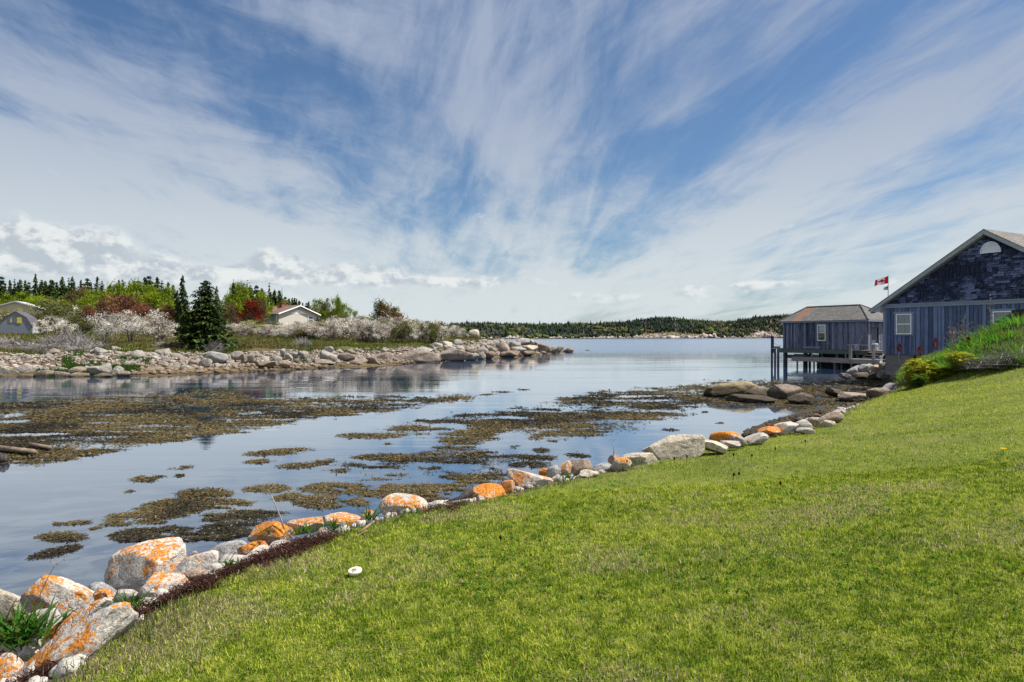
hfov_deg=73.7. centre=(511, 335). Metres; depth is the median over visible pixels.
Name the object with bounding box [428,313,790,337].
forest
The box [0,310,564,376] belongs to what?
terrain
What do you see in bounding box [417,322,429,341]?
shrub
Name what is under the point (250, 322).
shrub
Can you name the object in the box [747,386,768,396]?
ledge rock
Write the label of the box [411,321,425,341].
shrub
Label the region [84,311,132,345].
tree
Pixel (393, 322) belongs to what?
shrub
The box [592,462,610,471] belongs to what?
stone
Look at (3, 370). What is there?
boulder
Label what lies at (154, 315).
shrub
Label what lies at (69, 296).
tree
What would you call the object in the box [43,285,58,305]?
spruce
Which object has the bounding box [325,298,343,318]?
tree
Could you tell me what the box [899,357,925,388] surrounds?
shrub
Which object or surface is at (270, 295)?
spruce
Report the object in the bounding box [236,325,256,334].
shrub
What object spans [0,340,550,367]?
rubble
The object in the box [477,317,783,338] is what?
hills
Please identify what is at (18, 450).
plank
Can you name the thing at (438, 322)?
shrub
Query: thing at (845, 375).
boulder
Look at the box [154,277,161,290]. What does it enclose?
spruce
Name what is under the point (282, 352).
boulder
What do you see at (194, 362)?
boulder
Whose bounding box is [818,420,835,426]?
stone
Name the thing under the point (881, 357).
steps
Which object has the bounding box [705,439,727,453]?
boulder
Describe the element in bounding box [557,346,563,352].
boulder
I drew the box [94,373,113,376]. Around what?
boulder
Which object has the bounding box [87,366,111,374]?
boulder
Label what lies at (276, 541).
stone
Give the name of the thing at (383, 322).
shrub
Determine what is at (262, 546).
stone
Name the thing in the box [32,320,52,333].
shrub
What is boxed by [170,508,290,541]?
rockweed
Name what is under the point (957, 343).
plant
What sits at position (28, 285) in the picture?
spruce
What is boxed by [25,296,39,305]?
shrub
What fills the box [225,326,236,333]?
shrub
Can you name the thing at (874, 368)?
boulder
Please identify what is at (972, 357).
plant
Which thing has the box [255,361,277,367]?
boulder
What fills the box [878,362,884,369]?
boulder
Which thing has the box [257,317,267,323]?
shrub
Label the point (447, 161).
sky
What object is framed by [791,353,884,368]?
walkway
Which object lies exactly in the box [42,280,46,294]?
spruce
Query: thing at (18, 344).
dead bush
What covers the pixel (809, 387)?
rockweed
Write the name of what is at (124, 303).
shrub
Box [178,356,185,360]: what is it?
rock
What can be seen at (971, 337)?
plant
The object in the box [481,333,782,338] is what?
shore rocks
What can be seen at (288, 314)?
bungalow
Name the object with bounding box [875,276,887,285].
flag
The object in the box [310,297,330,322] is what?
tree
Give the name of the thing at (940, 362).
plant
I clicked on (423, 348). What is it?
boulder
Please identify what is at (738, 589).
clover
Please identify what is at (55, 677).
edge grass
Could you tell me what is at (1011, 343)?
plant
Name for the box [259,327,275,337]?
shrub
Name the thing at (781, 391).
ledge rock
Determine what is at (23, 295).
shrub
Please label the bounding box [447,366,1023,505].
lawn grass
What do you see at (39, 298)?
tree
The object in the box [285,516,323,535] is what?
boulder
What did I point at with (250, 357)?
boulder
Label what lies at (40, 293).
spruce
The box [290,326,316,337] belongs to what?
shrub
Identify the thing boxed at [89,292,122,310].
shrub
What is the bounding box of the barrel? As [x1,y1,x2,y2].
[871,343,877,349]
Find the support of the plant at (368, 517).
on the ground at (868, 443)
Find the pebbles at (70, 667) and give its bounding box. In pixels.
[0,383,898,681]
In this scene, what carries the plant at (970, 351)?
on the ground at (868, 443)
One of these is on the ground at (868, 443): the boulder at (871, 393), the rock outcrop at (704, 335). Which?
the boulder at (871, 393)
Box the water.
[0,338,883,595]
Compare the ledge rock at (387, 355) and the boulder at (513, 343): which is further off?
the boulder at (513, 343)
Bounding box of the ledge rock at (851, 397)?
[837,392,867,401]
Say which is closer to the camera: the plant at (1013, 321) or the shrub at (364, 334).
the plant at (1013, 321)
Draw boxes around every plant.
[0,595,76,651]
[101,586,154,609]
[218,553,245,567]
[259,525,277,535]
[281,521,316,535]
[317,517,348,532]
[357,503,387,520]
[401,500,427,515]
[548,471,577,479]
[631,457,641,464]
[927,356,953,369]
[945,335,968,350]
[948,338,984,350]
[949,352,983,366]
[955,330,991,345]
[959,340,993,354]
[963,332,1004,350]
[966,326,997,337]
[973,329,1015,344]
[980,323,1012,336]
[987,339,1012,352]
[988,318,1023,331]
[990,313,1023,327]
[994,325,1023,340]
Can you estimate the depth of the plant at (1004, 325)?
22.33 m
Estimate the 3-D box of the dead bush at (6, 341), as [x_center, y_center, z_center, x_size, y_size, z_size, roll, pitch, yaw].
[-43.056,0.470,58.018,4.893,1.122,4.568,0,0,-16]
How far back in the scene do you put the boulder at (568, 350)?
98.64 m
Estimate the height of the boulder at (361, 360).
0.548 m
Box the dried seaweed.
[5,498,471,681]
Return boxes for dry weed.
[942,329,961,353]
[946,335,963,349]
[949,326,962,345]
[951,322,973,340]
[955,314,966,341]
[964,323,977,338]
[984,294,996,322]
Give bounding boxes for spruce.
[0,276,7,301]
[6,280,11,293]
[9,288,19,299]
[12,279,17,298]
[16,278,24,298]
[24,282,31,293]
[32,273,38,295]
[34,285,46,298]
[35,280,43,294]
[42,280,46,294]
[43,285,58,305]
[44,279,59,299]
[56,277,65,297]
[59,287,70,301]
[69,276,77,297]
[77,278,93,299]
[93,277,101,292]
[141,277,146,294]
[146,276,155,288]
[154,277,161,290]
[167,279,251,351]
[170,290,179,323]
[173,276,190,333]
[213,286,224,321]
[230,283,237,307]
[253,285,264,304]
[268,292,273,305]
[271,289,277,305]
[276,291,283,304]
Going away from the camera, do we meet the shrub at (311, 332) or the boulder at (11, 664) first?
the boulder at (11, 664)
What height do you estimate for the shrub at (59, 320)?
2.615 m
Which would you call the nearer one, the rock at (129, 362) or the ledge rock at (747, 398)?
the ledge rock at (747, 398)
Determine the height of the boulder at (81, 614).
0.369 m
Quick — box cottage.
[0,301,44,318]
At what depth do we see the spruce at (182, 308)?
83.74 m
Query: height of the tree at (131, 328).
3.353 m
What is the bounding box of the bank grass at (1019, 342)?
[893,315,1023,384]
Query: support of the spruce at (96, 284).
on the terrain at (49, 365)
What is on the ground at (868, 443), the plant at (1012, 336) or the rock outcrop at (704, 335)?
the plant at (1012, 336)
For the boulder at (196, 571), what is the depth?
5.17 m
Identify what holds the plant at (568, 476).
on the ground at (868, 443)
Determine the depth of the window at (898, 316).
35.03 m
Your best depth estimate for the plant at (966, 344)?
22.60 m
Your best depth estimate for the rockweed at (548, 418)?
18.98 m
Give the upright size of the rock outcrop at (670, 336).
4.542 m
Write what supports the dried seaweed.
on the ground at (868, 443)
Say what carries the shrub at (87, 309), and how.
on the terrain at (49, 365)
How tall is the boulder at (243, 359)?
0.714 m
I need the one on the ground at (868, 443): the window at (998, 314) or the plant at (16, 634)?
the plant at (16, 634)
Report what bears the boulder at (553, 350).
on the terrain at (49, 365)
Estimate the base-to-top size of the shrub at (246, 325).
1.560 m
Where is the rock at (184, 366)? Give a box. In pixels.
[179,365,190,369]
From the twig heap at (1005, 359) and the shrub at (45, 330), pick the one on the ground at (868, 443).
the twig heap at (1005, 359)
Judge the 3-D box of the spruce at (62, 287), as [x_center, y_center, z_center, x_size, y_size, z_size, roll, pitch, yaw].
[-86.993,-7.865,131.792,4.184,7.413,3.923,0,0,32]
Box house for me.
[868,229,1023,374]
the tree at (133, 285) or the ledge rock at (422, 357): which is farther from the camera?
the tree at (133, 285)
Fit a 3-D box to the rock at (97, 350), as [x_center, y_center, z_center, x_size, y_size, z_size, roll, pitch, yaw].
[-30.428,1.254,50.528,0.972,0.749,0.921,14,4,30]
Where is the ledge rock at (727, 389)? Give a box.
[703,381,757,396]
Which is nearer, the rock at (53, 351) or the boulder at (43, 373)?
the boulder at (43, 373)
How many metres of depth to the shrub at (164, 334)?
65.91 m
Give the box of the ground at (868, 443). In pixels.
[0,367,1023,681]
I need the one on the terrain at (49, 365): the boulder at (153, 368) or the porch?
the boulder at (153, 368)
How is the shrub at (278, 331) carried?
on the terrain at (49, 365)
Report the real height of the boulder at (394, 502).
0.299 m
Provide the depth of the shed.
79.63 m
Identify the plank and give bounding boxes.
[0,445,37,454]
[27,442,51,449]
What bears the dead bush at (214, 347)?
on the terrain at (49, 365)
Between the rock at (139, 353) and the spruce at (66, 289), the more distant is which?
the spruce at (66, 289)
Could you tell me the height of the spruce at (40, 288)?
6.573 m
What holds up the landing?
on the ground at (868, 443)
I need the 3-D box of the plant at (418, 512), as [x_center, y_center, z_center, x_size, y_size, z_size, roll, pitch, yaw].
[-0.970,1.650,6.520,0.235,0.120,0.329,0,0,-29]
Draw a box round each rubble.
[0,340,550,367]
[111,351,545,375]
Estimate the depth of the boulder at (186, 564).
5.55 m
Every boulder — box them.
[0,367,18,373]
[0,589,26,626]
[0,652,23,679]
[2,608,62,660]
[14,364,37,372]
[16,602,138,677]
[17,374,32,376]
[18,597,112,657]
[20,574,94,616]
[33,370,53,376]
[54,371,70,376]
[68,366,86,372]
[68,372,89,376]
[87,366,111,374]
[88,582,116,603]
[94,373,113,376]
[104,537,186,600]
[111,366,123,375]
[113,589,138,602]
[117,371,130,376]
[137,572,187,597]
[146,366,163,369]
[154,348,170,355]
[170,353,181,356]
[172,550,218,573]
[184,567,206,577]
[188,360,198,364]
[199,358,212,367]
[203,563,224,570]
[205,351,227,363]
[209,540,246,559]
[218,554,248,563]
[231,351,243,359]
[237,540,266,554]
[240,354,246,363]
[246,353,254,362]
[247,521,294,545]
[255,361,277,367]
[271,356,279,361]
[278,362,290,367]
[280,349,285,356]
[285,353,292,358]
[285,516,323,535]
[292,352,298,357]
[298,351,307,358]
[312,359,335,364]
[319,350,336,361]
[323,512,360,527]
[324,346,333,352]
[337,353,355,361]
[348,358,367,363]
[366,356,377,363]
[379,493,427,514]
[414,346,432,351]
[431,342,442,347]
[440,348,472,360]
[441,341,452,345]
[443,345,456,349]
[453,339,462,344]
[466,353,478,359]
[468,329,478,338]
[469,483,505,499]
[476,347,488,353]
[478,352,485,358]
[485,351,494,358]
[496,342,509,351]
[500,350,519,356]
[507,468,553,489]
[509,341,520,347]
[510,346,525,353]
[517,338,529,344]
[521,351,534,355]
[523,345,537,351]
[537,344,550,352]
[549,347,556,353]
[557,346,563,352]
[563,348,573,352]
[621,453,658,465]
[642,434,704,459]
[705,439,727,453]
[709,431,744,447]
[773,421,798,434]
[818,411,843,422]
[839,373,851,378]
[846,365,858,374]
[850,367,857,373]
[852,372,868,378]
[858,364,870,373]
[866,388,892,398]
[868,372,879,379]
[869,364,879,372]
[876,370,889,379]
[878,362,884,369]
[882,383,897,389]
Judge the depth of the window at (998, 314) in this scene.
31.15 m
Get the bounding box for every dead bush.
[0,335,33,346]
[0,340,48,348]
[15,342,69,349]
[22,347,64,352]
[31,330,88,346]
[39,328,97,343]
[55,336,105,347]
[62,345,92,351]
[83,341,119,348]
[155,341,175,345]
[197,339,228,351]
[290,335,312,345]
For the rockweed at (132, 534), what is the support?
on the water
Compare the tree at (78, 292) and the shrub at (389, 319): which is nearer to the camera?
the shrub at (389, 319)
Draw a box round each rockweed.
[0,387,478,467]
[24,388,723,559]
[99,495,257,525]
[105,518,198,542]
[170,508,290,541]
[321,440,524,473]
[349,473,467,500]
[377,405,693,444]
[423,470,506,482]
[542,378,884,411]
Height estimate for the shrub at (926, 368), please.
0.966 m
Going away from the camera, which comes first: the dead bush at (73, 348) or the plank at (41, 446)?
the plank at (41, 446)
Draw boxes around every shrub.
[0,307,9,321]
[1,290,41,304]
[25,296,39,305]
[27,295,74,329]
[30,314,53,328]
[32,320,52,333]
[36,313,69,331]
[41,303,86,330]
[50,319,76,334]
[61,305,79,328]
[65,315,99,332]
[66,297,96,310]
[78,288,103,307]
[80,303,103,330]
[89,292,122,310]
[90,299,123,328]
[96,292,159,328]
[126,301,156,325]
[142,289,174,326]
[142,315,176,340]
[144,309,179,334]
[155,300,176,325]
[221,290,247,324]
[221,301,242,324]
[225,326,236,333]
[235,323,260,332]
[236,324,257,333]
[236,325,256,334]
[241,319,264,326]
[255,289,278,318]
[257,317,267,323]
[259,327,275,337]
[264,321,279,325]
[271,327,290,336]
[281,324,297,336]
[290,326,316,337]
[291,326,304,337]
[298,325,322,337]
[304,325,328,338]
[315,319,326,333]
[317,320,331,334]
[320,320,343,340]
[329,321,355,338]
[332,318,349,328]
[337,313,350,318]
[348,318,362,331]
[348,320,372,340]
[353,321,370,341]
[357,320,372,341]
[363,319,388,328]
[363,320,383,340]
[365,320,384,341]
[373,322,392,341]
[384,314,393,321]
[384,323,394,339]
[388,320,412,341]
[389,317,401,339]
[402,321,420,342]
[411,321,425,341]
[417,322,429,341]
[422,323,445,342]
[426,328,449,342]
[429,320,445,328]
[446,325,465,335]
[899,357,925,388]
[907,358,944,384]
[910,374,928,388]
[921,356,942,366]
[925,367,955,378]
[942,351,977,370]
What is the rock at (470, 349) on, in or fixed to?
on the terrain at (49, 365)
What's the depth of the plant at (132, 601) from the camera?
4.26 m
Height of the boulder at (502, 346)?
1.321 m
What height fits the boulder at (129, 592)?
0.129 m
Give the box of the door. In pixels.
[872,328,876,342]
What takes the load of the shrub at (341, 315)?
on the terrain at (49, 365)
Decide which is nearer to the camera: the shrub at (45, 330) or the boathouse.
the boathouse
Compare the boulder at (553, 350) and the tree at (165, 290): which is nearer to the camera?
the boulder at (553, 350)
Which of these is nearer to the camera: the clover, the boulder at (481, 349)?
the clover
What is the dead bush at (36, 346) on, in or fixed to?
on the terrain at (49, 365)
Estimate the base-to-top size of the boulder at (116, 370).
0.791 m
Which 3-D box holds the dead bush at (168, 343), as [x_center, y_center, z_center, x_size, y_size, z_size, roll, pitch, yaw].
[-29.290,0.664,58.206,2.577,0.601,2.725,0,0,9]
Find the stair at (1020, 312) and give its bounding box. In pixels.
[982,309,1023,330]
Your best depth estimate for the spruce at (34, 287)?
135.83 m
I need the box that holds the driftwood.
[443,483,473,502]
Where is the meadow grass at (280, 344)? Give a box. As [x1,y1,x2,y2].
[0,329,493,354]
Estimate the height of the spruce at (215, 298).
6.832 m
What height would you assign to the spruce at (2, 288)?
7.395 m
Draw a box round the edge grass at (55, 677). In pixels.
[27,381,900,681]
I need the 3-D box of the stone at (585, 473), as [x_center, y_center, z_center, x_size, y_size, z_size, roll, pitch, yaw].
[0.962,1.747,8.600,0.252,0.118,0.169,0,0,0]
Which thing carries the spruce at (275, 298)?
on the terrain at (49, 365)
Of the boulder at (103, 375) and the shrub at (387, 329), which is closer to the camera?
the boulder at (103, 375)
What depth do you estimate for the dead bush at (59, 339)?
56.52 m
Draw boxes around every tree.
[0,292,21,303]
[29,294,54,314]
[56,290,82,308]
[72,283,95,300]
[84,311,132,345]
[90,279,138,301]
[106,310,154,341]
[118,277,146,301]
[128,281,159,307]
[134,317,159,336]
[150,282,177,312]
[225,279,254,301]
[228,309,245,323]
[235,283,259,320]
[238,296,267,322]
[257,299,267,320]
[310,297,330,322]
[319,298,331,320]
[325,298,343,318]
[334,294,341,318]
[334,302,353,317]
[369,298,397,319]
[374,306,407,319]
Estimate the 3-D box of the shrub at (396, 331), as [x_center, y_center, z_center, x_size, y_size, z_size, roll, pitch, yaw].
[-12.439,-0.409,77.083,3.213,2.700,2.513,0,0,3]
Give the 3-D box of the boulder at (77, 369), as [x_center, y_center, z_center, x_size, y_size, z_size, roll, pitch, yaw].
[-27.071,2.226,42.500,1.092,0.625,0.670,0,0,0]
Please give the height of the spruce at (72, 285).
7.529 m
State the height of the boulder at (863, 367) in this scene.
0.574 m
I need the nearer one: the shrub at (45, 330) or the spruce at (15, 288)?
the shrub at (45, 330)
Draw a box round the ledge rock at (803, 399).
[786,393,814,404]
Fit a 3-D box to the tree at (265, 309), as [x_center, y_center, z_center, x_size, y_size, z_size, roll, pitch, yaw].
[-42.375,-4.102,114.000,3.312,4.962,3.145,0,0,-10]
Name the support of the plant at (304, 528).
on the ground at (868, 443)
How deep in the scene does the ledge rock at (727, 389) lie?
26.97 m
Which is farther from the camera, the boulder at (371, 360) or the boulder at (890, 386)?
the boulder at (371, 360)
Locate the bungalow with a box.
[264,302,320,323]
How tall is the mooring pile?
4.021 m
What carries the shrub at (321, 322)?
on the terrain at (49, 365)
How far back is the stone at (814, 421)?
13.13 m
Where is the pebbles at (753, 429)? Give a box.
[741,410,821,436]
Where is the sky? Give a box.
[0,0,1023,324]
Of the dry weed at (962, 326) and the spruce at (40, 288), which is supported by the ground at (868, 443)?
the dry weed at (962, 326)
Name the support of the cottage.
on the terrain at (49, 365)
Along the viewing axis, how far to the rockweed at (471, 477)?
11.79 m
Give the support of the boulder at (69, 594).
on the pebbles at (70, 667)
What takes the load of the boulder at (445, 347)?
on the terrain at (49, 365)
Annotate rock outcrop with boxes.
[650,335,679,337]
[699,333,716,337]
[755,331,772,337]
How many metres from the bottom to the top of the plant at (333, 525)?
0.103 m
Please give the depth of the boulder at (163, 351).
52.66 m
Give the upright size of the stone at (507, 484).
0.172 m
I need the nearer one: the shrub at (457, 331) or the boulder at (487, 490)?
the boulder at (487, 490)
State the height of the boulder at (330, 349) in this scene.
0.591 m
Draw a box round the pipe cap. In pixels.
[348,567,361,576]
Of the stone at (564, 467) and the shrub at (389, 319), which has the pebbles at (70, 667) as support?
the stone at (564, 467)
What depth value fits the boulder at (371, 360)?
56.20 m
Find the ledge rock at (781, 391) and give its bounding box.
[767,384,803,398]
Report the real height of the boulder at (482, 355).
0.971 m
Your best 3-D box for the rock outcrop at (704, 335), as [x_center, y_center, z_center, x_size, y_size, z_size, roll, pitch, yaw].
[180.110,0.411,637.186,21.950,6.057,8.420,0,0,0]
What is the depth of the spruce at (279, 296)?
137.87 m
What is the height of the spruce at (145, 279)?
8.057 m
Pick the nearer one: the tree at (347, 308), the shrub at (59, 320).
the shrub at (59, 320)
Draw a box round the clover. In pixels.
[408,422,1023,672]
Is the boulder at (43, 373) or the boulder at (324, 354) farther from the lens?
the boulder at (324, 354)
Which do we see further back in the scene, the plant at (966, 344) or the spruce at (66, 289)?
the spruce at (66, 289)
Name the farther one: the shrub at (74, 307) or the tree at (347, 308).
the tree at (347, 308)
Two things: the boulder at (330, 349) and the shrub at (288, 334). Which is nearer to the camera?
the boulder at (330, 349)
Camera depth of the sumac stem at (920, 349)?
22.29 m
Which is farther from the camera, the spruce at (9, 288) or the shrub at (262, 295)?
the spruce at (9, 288)
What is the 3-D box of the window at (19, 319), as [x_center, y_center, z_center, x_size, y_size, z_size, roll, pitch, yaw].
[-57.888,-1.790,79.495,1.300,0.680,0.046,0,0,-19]
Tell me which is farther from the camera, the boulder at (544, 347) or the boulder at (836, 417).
the boulder at (544, 347)
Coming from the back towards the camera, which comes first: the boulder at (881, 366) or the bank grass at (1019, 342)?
the boulder at (881, 366)
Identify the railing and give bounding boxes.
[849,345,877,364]
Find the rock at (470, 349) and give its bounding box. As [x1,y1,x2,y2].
[465,347,473,352]
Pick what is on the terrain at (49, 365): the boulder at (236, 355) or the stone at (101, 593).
the boulder at (236, 355)
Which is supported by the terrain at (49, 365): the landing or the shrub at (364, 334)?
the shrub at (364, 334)
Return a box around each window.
[8,317,21,322]
[816,323,826,341]
[893,312,913,334]
[989,308,1015,328]
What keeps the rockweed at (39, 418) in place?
on the water
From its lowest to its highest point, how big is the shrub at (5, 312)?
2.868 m
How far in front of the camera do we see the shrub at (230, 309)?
91.79 m
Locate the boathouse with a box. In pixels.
[777,304,884,367]
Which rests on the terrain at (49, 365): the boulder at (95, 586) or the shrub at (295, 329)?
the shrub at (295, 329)
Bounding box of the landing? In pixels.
[771,346,782,364]
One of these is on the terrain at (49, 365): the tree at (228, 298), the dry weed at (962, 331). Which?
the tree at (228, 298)
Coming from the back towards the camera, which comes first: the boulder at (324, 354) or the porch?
the boulder at (324, 354)
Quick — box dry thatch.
[83,472,622,664]
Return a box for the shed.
[0,311,41,333]
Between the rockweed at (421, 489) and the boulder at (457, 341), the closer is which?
the rockweed at (421, 489)
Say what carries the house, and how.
on the ground at (868, 443)
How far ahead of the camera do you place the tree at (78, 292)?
111.69 m
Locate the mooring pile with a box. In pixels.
[771,336,773,364]
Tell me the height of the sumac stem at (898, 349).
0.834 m
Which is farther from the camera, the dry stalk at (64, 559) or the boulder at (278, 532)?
the boulder at (278, 532)
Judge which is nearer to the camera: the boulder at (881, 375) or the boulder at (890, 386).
the boulder at (890, 386)
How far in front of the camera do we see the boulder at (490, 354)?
71.25 m
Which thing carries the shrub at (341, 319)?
on the terrain at (49, 365)
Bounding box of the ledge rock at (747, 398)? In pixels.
[725,394,776,402]
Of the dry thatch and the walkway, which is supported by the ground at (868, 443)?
the dry thatch
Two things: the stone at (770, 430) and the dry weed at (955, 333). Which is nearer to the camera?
the stone at (770, 430)
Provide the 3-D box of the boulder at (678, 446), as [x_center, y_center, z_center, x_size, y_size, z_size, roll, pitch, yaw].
[2.397,1.664,10.100,0.897,0.418,0.422,0,0,0]
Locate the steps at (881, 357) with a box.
[861,352,884,358]
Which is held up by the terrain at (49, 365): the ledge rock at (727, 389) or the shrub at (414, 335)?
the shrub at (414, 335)
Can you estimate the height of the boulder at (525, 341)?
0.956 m
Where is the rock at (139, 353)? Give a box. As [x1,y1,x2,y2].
[129,350,145,357]
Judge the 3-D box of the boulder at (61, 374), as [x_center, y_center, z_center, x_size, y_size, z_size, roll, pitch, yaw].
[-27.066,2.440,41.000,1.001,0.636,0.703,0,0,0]
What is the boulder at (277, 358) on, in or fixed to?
on the terrain at (49, 365)
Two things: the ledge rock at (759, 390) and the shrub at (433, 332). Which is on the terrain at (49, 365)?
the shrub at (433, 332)
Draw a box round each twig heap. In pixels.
[957,352,988,369]
[962,350,1014,368]
[977,341,1023,365]
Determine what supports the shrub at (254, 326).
on the terrain at (49, 365)
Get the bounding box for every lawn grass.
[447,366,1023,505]
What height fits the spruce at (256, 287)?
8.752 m
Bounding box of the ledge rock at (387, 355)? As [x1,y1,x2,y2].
[364,352,394,359]
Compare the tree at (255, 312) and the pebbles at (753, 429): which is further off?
the tree at (255, 312)
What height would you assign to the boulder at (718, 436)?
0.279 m
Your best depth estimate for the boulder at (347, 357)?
56.09 m
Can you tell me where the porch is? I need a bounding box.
[852,350,882,366]
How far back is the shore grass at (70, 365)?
45.47 m
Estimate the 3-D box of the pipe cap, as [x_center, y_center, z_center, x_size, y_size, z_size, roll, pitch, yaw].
[-1.078,1.614,4.686,0.096,0.041,0.096,-4,8,0]
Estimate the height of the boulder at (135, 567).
0.530 m
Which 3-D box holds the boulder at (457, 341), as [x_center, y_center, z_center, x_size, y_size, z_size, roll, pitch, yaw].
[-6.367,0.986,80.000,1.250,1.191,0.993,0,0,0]
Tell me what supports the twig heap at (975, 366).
on the ground at (868, 443)
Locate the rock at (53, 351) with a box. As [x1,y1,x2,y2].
[45,348,59,354]
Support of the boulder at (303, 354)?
on the terrain at (49, 365)
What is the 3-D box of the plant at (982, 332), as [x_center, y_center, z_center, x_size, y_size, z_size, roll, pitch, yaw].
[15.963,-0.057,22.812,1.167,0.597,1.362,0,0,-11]
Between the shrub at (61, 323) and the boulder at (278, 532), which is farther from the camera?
the shrub at (61, 323)
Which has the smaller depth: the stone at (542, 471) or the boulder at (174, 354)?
the stone at (542, 471)
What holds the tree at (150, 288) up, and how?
on the terrain at (49, 365)
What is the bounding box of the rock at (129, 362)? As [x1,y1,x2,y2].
[122,361,136,364]
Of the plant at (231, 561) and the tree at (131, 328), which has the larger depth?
the tree at (131, 328)
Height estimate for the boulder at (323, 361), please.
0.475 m
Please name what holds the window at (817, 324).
in the boathouse
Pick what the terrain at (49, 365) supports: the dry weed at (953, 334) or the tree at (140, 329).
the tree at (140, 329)
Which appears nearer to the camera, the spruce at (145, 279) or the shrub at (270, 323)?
the shrub at (270, 323)
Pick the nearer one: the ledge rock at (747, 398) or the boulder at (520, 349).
the ledge rock at (747, 398)
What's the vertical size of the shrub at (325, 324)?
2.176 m
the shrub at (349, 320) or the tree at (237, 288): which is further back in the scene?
the tree at (237, 288)
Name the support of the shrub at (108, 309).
on the terrain at (49, 365)
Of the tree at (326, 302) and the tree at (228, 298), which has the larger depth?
the tree at (326, 302)
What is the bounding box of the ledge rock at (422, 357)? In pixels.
[395,350,439,362]
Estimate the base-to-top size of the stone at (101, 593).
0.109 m
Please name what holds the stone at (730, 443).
on the ground at (868, 443)
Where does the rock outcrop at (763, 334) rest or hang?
on the hills
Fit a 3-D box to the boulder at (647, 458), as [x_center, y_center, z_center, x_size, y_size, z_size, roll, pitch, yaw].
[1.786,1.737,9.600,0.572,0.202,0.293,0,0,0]
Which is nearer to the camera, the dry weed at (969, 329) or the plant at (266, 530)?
the plant at (266, 530)
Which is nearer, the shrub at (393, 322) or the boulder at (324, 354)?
the boulder at (324, 354)
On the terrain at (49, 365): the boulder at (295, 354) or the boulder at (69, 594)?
the boulder at (295, 354)
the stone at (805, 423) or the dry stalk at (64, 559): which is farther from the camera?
the stone at (805, 423)
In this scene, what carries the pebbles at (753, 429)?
on the ground at (868, 443)
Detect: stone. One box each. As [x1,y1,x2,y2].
[26,628,40,654]
[93,588,113,600]
[247,544,270,554]
[249,548,268,555]
[270,540,289,546]
[361,510,373,519]
[501,480,514,493]
[539,468,546,476]
[545,465,560,477]
[552,474,561,481]
[559,461,571,474]
[571,459,591,475]
[579,469,597,477]
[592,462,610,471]
[608,455,618,463]
[609,457,631,470]
[720,440,740,446]
[734,436,746,444]
[744,432,767,444]
[756,426,780,435]
[793,419,811,432]
[796,427,815,433]
[807,417,819,426]
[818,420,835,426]
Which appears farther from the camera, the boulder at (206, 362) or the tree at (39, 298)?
the tree at (39, 298)
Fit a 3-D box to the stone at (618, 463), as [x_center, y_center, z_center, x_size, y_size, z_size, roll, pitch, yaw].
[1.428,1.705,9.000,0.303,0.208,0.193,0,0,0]
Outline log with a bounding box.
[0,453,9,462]
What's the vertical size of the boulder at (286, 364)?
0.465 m
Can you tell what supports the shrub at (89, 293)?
on the terrain at (49, 365)
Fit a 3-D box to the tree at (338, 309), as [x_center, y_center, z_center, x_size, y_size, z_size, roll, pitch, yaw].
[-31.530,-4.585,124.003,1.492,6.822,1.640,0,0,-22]
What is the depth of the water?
17.82 m
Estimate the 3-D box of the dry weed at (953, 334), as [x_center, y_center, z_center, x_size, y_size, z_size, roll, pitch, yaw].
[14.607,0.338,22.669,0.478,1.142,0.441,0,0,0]
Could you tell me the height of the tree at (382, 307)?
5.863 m
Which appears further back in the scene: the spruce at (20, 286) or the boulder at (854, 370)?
the spruce at (20, 286)
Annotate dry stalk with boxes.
[39,558,65,603]
[265,489,283,528]
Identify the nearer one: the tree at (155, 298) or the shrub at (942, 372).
the shrub at (942, 372)
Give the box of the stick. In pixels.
[357,522,372,533]
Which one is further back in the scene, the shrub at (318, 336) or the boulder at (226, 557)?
the shrub at (318, 336)
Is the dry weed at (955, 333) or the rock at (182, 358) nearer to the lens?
the dry weed at (955, 333)
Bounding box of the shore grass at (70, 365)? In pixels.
[36,336,454,376]
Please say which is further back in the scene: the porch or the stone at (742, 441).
the porch
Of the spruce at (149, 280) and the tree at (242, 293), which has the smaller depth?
the tree at (242, 293)
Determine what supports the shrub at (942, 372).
on the ground at (868, 443)
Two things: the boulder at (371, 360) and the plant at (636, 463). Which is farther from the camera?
the boulder at (371, 360)
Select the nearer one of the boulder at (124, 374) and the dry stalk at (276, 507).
the dry stalk at (276, 507)
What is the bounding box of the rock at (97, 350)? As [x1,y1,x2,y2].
[94,347,107,354]
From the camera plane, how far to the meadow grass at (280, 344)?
68.26 m
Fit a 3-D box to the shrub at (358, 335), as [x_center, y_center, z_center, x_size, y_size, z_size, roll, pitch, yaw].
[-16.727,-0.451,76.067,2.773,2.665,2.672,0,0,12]
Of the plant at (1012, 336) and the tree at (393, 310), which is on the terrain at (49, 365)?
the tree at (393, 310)
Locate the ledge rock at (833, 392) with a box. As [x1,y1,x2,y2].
[825,388,843,396]
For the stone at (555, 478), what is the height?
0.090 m
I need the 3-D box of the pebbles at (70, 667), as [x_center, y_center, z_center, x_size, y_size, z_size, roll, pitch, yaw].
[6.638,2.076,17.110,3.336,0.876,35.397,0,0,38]
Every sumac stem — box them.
[896,343,902,367]
[917,345,923,361]
[933,338,939,361]
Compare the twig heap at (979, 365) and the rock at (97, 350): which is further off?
the rock at (97, 350)
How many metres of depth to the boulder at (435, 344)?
75.67 m

